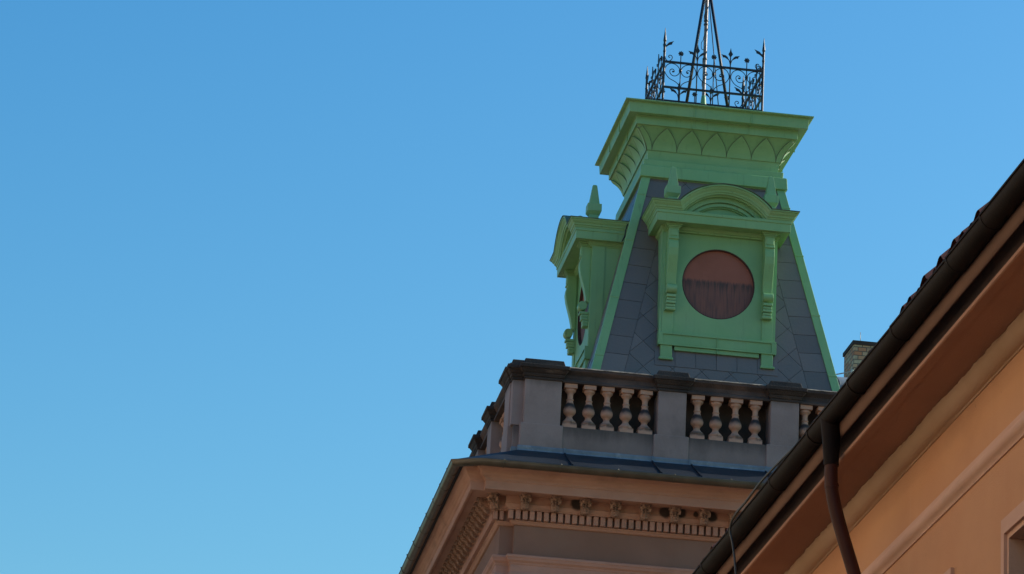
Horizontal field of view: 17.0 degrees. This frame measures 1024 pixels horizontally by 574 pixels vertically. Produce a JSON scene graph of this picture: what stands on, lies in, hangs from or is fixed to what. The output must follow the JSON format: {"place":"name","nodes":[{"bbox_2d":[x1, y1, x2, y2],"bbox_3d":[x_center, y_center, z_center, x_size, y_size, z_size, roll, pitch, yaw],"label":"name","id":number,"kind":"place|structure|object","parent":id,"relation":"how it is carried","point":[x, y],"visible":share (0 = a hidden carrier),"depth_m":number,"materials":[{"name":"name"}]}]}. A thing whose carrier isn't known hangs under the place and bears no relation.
{"place":"outdoors","nodes":[
{"label":"outdoors","id":0,"kind":"place"},
{"bbox_2d":[0,0,1023,573],"label":"sky","id":1,"kind":"structure","parent":0,"point":[269,268],"materials":[{"name":"blue"}]},
{"bbox_2d":[399,377,846,573],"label":"corner building","id":2,"kind":"structure","parent":0,"point":[521,512],"depth_m":52.63,"materials":[{"name":"paint"}]},
{"bbox_2d":[468,358,836,471],"bbox_3d":[2.694,3.717,58.251,7.085,1.585,10.005,5,-19,-7],"label":"stone balustrade","id":3,"kind":"object","parent":2,"relation":"on","point":[542,405],"visible":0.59,"depth_m":53.62,"materials":[{"name":"stone"}]},
{"bbox_2d":[549,97,839,390],"bbox_3d":[3.106,0.485,57.810,4.887,7.037,4.887,5,-19,-7],"label":"roof turret","id":4,"kind":"object","parent":2,"relation":"on","point":[689,259],"visible":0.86,"depth_m":56.21,"materials":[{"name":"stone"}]},
{"bbox_2d":[645,28,764,110],"bbox_3d":[3.310,-3.342,59.138,1.778,1.550,1.775,5,-19,-7],"label":"iron cresting","id":5,"kind":"object","parent":4,"relation":"on","point":[754,96],"visible":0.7,"depth_m":58.41,"materials":[{"name":"black metal"}]},
{"bbox_2d":[685,0,727,105],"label":"mast","id":6,"kind":"object","parent":4,"relation":"on","point":[705,3],"visible":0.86,"depth_m":59.31,"materials":[{"name":"metal"}]},
{"bbox_2d":[843,332,876,377],"bbox_3d":[6.547,1.643,61.630,1.050,1.500,0.800,5,-19,-7],"label":"brick chimney","id":7,"kind":"object","parent":2,"relation":"on","point":[855,352],"visible":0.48,"depth_m":61.39,"materials":[{"name":"brick"}]},
{"label":"ground","id":8,"kind":"structure","parent":0,"visible":0},
{"bbox_2d":[692,159,1023,573],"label":"street house","id":9,"kind":"structure","parent":8,"relation":"on","point":[905,455],"depth_m":26.44,"materials":[{"name":"paint"}]},
{"bbox_2d":[729,446,793,573],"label":"loose cable","id":10,"kind":"object","parent":9,"relation":"hanging from","point":[751,494],"visible":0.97,"depth_m":30.96,"materials":[{"name":"black rubber"}]},
{"bbox_2d":[944,567,953,573],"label":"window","id":11,"kind":"structure","parent":9,"relation":"in","point":[951,570],"depth_m":26.06,"materials":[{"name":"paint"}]},
{"bbox_2d":[1001,500,1023,573],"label":"window","id":12,"kind":"structure","parent":9,"relation":"in","point":[1012,526],"depth_m":24.51,"materials":[{"name":"paint"}]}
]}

